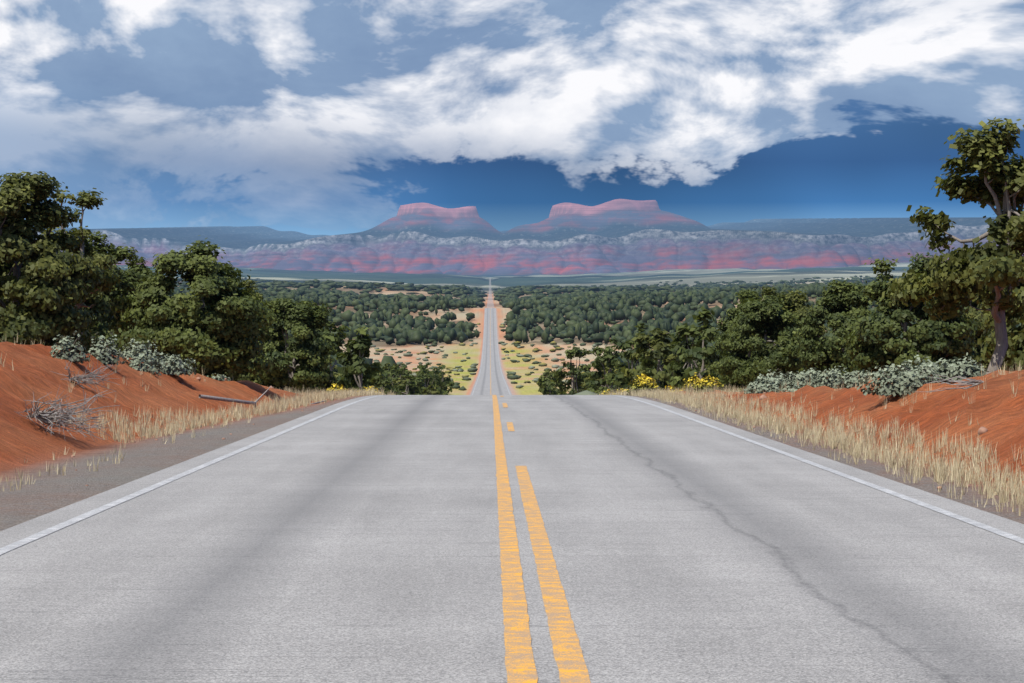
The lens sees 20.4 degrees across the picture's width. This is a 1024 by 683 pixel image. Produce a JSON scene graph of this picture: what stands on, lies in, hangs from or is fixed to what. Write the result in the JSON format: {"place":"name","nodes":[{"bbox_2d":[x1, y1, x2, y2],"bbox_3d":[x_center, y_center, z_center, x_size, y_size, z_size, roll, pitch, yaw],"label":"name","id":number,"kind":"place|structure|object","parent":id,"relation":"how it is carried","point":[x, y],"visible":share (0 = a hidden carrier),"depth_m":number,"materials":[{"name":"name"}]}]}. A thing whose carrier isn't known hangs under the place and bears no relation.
{"place":"outdoors","nodes":[
{"label":"outdoors","id":0,"kind":"place"},
{"bbox_2d":[0,308,1023,682],"bbox_3d":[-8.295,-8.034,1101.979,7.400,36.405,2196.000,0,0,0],"label":"road","id":1,"kind":"structure","parent":0,"point":[358,542],"depth_m":17.26,"materials":[{"name":"grey asphalt"}]},
{"bbox_2d":[0,311,1023,554],"bbox_3d":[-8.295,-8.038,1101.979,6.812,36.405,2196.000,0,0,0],"label":"edge lines","id":2,"kind":"object","parent":1,"relation":"on","point":[19,543],"visible":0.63,"depth_m":25.72,"materials":[{"name":"white paint"}]},
{"bbox_2d":[490,311,590,682],"bbox_3d":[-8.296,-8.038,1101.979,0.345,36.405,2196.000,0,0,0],"label":"lines","id":3,"kind":"object","parent":1,"relation":"on","point":[521,667],"visible":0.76,"depth_m":15.18,"materials":[{"name":"yellow paint"}]},
{"bbox_2d":[0,262,1023,530],"bbox_3d":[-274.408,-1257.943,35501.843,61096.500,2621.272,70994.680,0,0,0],"label":"ground","id":4,"kind":"structure","parent":0,"point":[996,408],"depth_m":44.48,"materials":[{"name":"orange soil"}]},
{"bbox_2d":[0,227,105,350],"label":"tree","id":5,"kind":"object","parent":4,"relation":"on","point":[9,302],"visible":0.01,"depth_m":77.65,"materials":[{"name":"green plant"}]},
{"bbox_2d":[0,170,111,351],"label":"tree","id":6,"kind":"object","parent":4,"relation":"on","point":[45,283],"visible":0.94,"depth_m":61.07,"materials":[{"name":"green plant"}]},
{"bbox_2d":[51,188,121,342],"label":"tree","id":7,"kind":"object","parent":4,"relation":"on","point":[85,200],"visible":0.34,"depth_m":71.84,"materials":[{"name":"green plant"}]},
{"bbox_2d":[102,322,112,330],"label":"tree","id":8,"kind":"object","parent":4,"relation":"on","point":[109,327],"depth_m":92.43,"materials":[{"name":"green plant"}]},
{"bbox_2d":[83,231,146,354],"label":"tree","id":9,"kind":"object","parent":4,"relation":"on","point":[120,254],"visible":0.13,"depth_m":79.64,"materials":[{"name":"green plant"}]},
{"bbox_2d":[112,252,182,338],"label":"tree","id":10,"kind":"object","parent":4,"relation":"on","point":[138,268],"visible":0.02,"depth_m":87.97,"materials":[{"name":"green plant"}]},
{"bbox_2d":[103,235,281,379],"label":"tree","id":11,"kind":"object","parent":4,"relation":"on","point":[220,330],"visible":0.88,"depth_m":70.87,"materials":[{"name":"green plant"}]},
{"bbox_2d":[219,279,290,382],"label":"tree","id":12,"kind":"object","parent":4,"relation":"on","point":[245,376],"visible":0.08,"depth_m":111.14,"materials":[{"name":"green plant"}]},
{"bbox_2d":[241,297,338,392],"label":"tree","id":13,"kind":"object","parent":4,"relation":"on","point":[304,361],"visible":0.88,"depth_m":99.44,"materials":[{"name":"green plant"}]},
{"bbox_2d":[316,321,351,389],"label":"tree","id":14,"kind":"object","parent":4,"relation":"on","point":[338,337],"visible":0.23,"depth_m":149.74,"materials":[{"name":"green plant"}]},
{"bbox_2d":[334,326,384,390],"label":"tree","id":15,"kind":"object","parent":4,"relation":"on","point":[359,346],"visible":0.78,"depth_m":134.84,"materials":[{"name":"green plant"}]},
{"bbox_2d":[367,366,393,394],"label":"tree","id":16,"kind":"object","parent":4,"relation":"on","point":[387,387],"visible":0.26,"depth_m":436.22,"materials":[{"name":"green plant"}]},
{"bbox_2d":[380,363,396,370],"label":"tree","id":17,"kind":"object","parent":4,"relation":"on","point":[386,369],"visible":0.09,"depth_m":562.58,"materials":[{"name":"green plant"}]},
{"bbox_2d":[383,369,400,386],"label":"tree","id":18,"kind":"object","parent":4,"relation":"on","point":[393,373],"visible":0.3,"depth_m":480.31,"materials":[{"name":"green plant"}]},
{"bbox_2d":[386,375,405,394],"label":"tree","id":19,"kind":"object","parent":4,"relation":"on","point":[395,381],"visible":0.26,"depth_m":450.18,"materials":[{"name":"green plant"}]},
{"bbox_2d":[394,379,407,387],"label":"tree","id":20,"kind":"object","parent":4,"relation":"on","point":[404,381],"visible":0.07,"depth_m":431.59,"materials":[{"name":"green plant"}]},
{"bbox_2d":[389,364,414,383],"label":"tree","id":21,"kind":"object","parent":4,"relation":"on","point":[403,367],"visible":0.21,"depth_m":510.59,"materials":[{"name":"green plant"}]},
{"bbox_2d":[388,374,422,394],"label":"tree","id":22,"kind":"object","parent":4,"relation":"on","point":[399,390],"visible":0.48,"depth_m":419.87,"materials":[{"name":"green plant"}]},
{"bbox_2d":[403,379,422,394],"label":"tree","id":23,"kind":"object","parent":4,"relation":"on","point":[416,383],"visible":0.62,"depth_m":420.54,"materials":[{"name":"green plant"}]},
{"bbox_2d":[407,377,427,392],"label":"tree","id":24,"kind":"object","parent":4,"relation":"on","point":[419,384],"visible":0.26,"depth_m":425.31,"materials":[{"name":"green plant"}]},
{"bbox_2d":[418,362,429,370],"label":"tree","id":25,"kind":"object","parent":4,"relation":"on","point":[426,366],"visible":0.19,"depth_m":527.13,"materials":[{"name":"green plant"}]},
{"bbox_2d":[416,368,434,394],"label":"tree","id":26,"kind":"object","parent":4,"relation":"on","point":[426,383],"visible":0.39,"depth_m":456.58,"materials":[{"name":"green plant"}]},
{"bbox_2d":[422,384,439,394],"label":"tree","id":27,"kind":"object","parent":4,"relation":"on","point":[431,389],"visible":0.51,"depth_m":418.35,"materials":[{"name":"green plant"}]},
{"bbox_2d":[416,366,446,394],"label":"tree","id":28,"kind":"object","parent":4,"relation":"on","point":[440,384],"visible":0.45,"depth_m":477.47,"materials":[{"name":"green plant"}]},
{"bbox_2d":[425,368,449,392],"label":"tree","id":29,"kind":"object","parent":4,"relation":"on","point":[437,370],"visible":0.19,"depth_m":506.57,"materials":[{"name":"green plant"}]},
{"bbox_2d":[431,364,454,394],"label":"tree","id":30,"kind":"object","parent":4,"relation":"on","point":[447,379],"visible":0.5,"depth_m":490.88,"materials":[{"name":"green plant"}]},
{"bbox_2d":[14,354,983,440],"bbox_3d":[-0.522,1.151,51.438,14.185,1.865,29.125,0,0,0],"label":"dead brush","id":31,"kind":"object","parent":4,"relation":"on","point":[48,417],"visible":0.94,"depth_m":38.16,"materials":[{"name":"grey plant"}]},
{"bbox_2d":[0,333,1023,517],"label":"dry grass","id":32,"kind":"structure","parent":4,"relation":"on","point":[856,449],"depth_m":40.98,"materials":[{"name":"beige plant"}]},
{"bbox_2d":[49,331,988,396],"bbox_3d":[0.289,0.842,68.116,20.969,2.030,49.891,0,0,0],"label":"sagebrush","id":33,"kind":"object","parent":4,"relation":"on","point":[899,380],"visible":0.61,"depth_m":53.95,"materials":[{"name":"green plant"}]},
{"bbox_2d":[326,372,724,395],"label":"rabbitbrush","id":34,"kind":"object","parent":4,"relation":"on","point":[643,384],"visible":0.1,"depth_m":96.81,"materials":[{"name":"yellow plant"}]},
{"bbox_2d":[339,320,718,394],"bbox_3d":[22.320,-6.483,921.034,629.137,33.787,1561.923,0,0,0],"label":"shrubs","id":35,"kind":"object","parent":4,"relation":"on","point":[511,375],"visible":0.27,"depth_m":1072.02,"materials":[{"name":"green plant"}]},
{"bbox_2d":[171,280,888,308],"bbox_3d":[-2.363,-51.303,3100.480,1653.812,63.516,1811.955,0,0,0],"label":"forest","id":36,"kind":"object","parent":4,"relation":"on","point":[478,301],"visible":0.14,"depth_m":2888.26,"materials":[{"name":"green plant"}]},
{"bbox_2d":[38,199,1023,276],"bbox_3d":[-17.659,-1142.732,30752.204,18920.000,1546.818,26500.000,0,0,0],"label":"mountains","id":37,"kind":"structure","parent":4,"relation":"on","point":[619,235],"depth_m":24266.73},
{"bbox_2d":[71,377,1003,491],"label":"bank stones","id":38,"kind":"object","parent":4,"relation":"on","point":[981,430],"visible":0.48,"depth_m":40.11,"materials":[{"name":"stone"}]},
{"bbox_2d":[176,275,904,297],"bbox_3d":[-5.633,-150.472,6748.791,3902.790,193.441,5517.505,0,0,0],"label":"forest","id":39,"kind":"object","parent":4,"relation":"on","point":[458,291],"visible":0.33,"depth_m":4660.26,"materials":[{"name":"green plant"}]},
{"bbox_2d":[536,369,554,394],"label":"tree","id":40,"kind":"object","parent":4,"relation":"on","point":[547,372],"visible":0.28,"depth_m":492.12,"materials":[{"name":"green plant"}]},
{"bbox_2d":[538,374,563,394],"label":"tree","id":41,"kind":"object","parent":4,"relation":"on","point":[549,389],"visible":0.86,"depth_m":463.12,"materials":[{"name":"green plant"}]},
{"bbox_2d":[541,371,568,392],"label":"tree","id":42,"kind":"object","parent":4,"relation":"on","point":[551,372],"visible":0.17,"depth_m":476.73,"materials":[{"name":"green plant"}]},
{"bbox_2d":[551,346,591,394],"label":"tree","id":43,"kind":"object","parent":4,"relation":"on","point":[559,375],"visible":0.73,"depth_m":240.21,"materials":[{"name":"green plant"}]},
{"bbox_2d":[168,284,980,333],"bbox_3d":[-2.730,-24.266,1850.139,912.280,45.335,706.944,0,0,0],"label":"forest","id":44,"kind":"object","parent":4,"relation":"on","point":[547,311],"visible":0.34,"depth_m":1783.91,"materials":[{"name":"green plant"}]},
{"bbox_2d":[571,372,583,392],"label":"tree","id":45,"kind":"object","parent":4,"relation":"on","point":[581,376],"visible":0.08,"depth_m":418.13,"materials":[{"name":"green plant"}]},
{"bbox_2d":[581,363,618,390],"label":"tree","id":46,"kind":"object","parent":4,"relation":"on","point":[614,369],"visible":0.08,"depth_m":238.52,"materials":[{"name":"green plant"}]},
{"bbox_2d":[583,338,630,394],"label":"tree","id":47,"kind":"object","parent":4,"relation":"on","point":[608,356],"visible":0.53,"depth_m":189.33,"materials":[{"name":"green plant"}]},
{"bbox_2d":[609,354,665,391],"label":"tree","id":48,"kind":"object","parent":4,"relation":"on","point":[634,362],"visible":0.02,"depth_m":224.67,"materials":[{"name":"green plant"}]},
{"bbox_2d":[611,322,666,389],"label":"tree","id":49,"kind":"object","parent":4,"relation":"on","point":[620,383],"visible":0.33,"depth_m":169.73,"materials":[{"name":"green plant"}]},
{"bbox_2d":[270,314,1020,349],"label":"forest","id":50,"kind":"object","parent":4,"relation":"on","point":[625,330],"visible":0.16,"depth_m":1373.91,"materials":[{"name":"green plant"}]},
{"bbox_2d":[326,333,973,371],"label":"forest","id":51,"kind":"object","parent":4,"relation":"on","point":[386,359],"visible":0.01,"depth_m":571.36,"materials":[{"name":"green plant"}]},
{"bbox_2d":[620,328,681,390],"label":"tree","id":52,"kind":"object","parent":4,"relation":"on","point":[661,345],"visible":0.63,"depth_m":141.95,"materials":[{"name":"green plant"}]},
{"bbox_2d":[664,326,711,376],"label":"tree","id":53,"kind":"object","parent":4,"relation":"on","point":[677,341],"visible":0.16,"depth_m":167.03,"materials":[{"name":"green plant"}]},
{"bbox_2d":[663,306,724,388],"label":"tree","id":54,"kind":"object","parent":4,"relation":"on","point":[681,374],"visible":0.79,"depth_m":127.83,"materials":[{"name":"green plant"}]},
{"bbox_2d":[708,288,762,390],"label":"tree","id":55,"kind":"object","parent":4,"relation":"on","point":[725,327],"visible":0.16,"depth_m":115.71,"materials":[{"name":"green plant"}]},
{"bbox_2d":[706,293,807,384],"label":"tree","id":56,"kind":"object","parent":4,"relation":"on","point":[771,322],"visible":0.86,"depth_m":99.34,"materials":[{"name":"green plant"}]},
{"bbox_2d":[749,284,829,373],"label":"tree","id":57,"kind":"object","parent":4,"relation":"on","point":[796,301],"visible":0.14,"depth_m":104.92,"materials":[{"name":"green plant"}]},
{"bbox_2d":[792,278,875,376],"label":"tree","id":58,"kind":"object","parent":4,"relation":"on","point":[839,314],"visible":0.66,"depth_m":94.48,"materials":[{"name":"green plant"}]},
{"bbox_2d":[838,249,983,375],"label":"tree","id":59,"kind":"object","parent":4,"relation":"on","point":[873,341],"visible":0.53,"depth_m":74.26,"materials":[{"name":"green plant"}]},
{"bbox_2d":[882,117,1023,373],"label":"tree","id":60,"kind":"object","parent":4,"relation":"on","point":[964,274],"visible":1,"depth_m":45.91,"materials":[{"name":"green plant"}]},
{"bbox_2d":[915,293,1019,370],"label":"tree","id":61,"kind":"object","parent":4,"relation":"on","point":[978,334],"visible":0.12,"depth_m":84.99,"materials":[{"name":"green plant"}]},
{"bbox_2d":[969,208,1023,370],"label":"tree","id":62,"kind":"object","parent":4,"relation":"on","point":[1014,352],"visible":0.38,"depth_m":51.44,"materials":[{"name":"green plant"}]},
{"bbox_2d":[0,0,1023,234],"label":"sky","id":63,"kind":"structure","parent":0,"point":[310,117],"materials":[{"name":"blue"}]}
]}

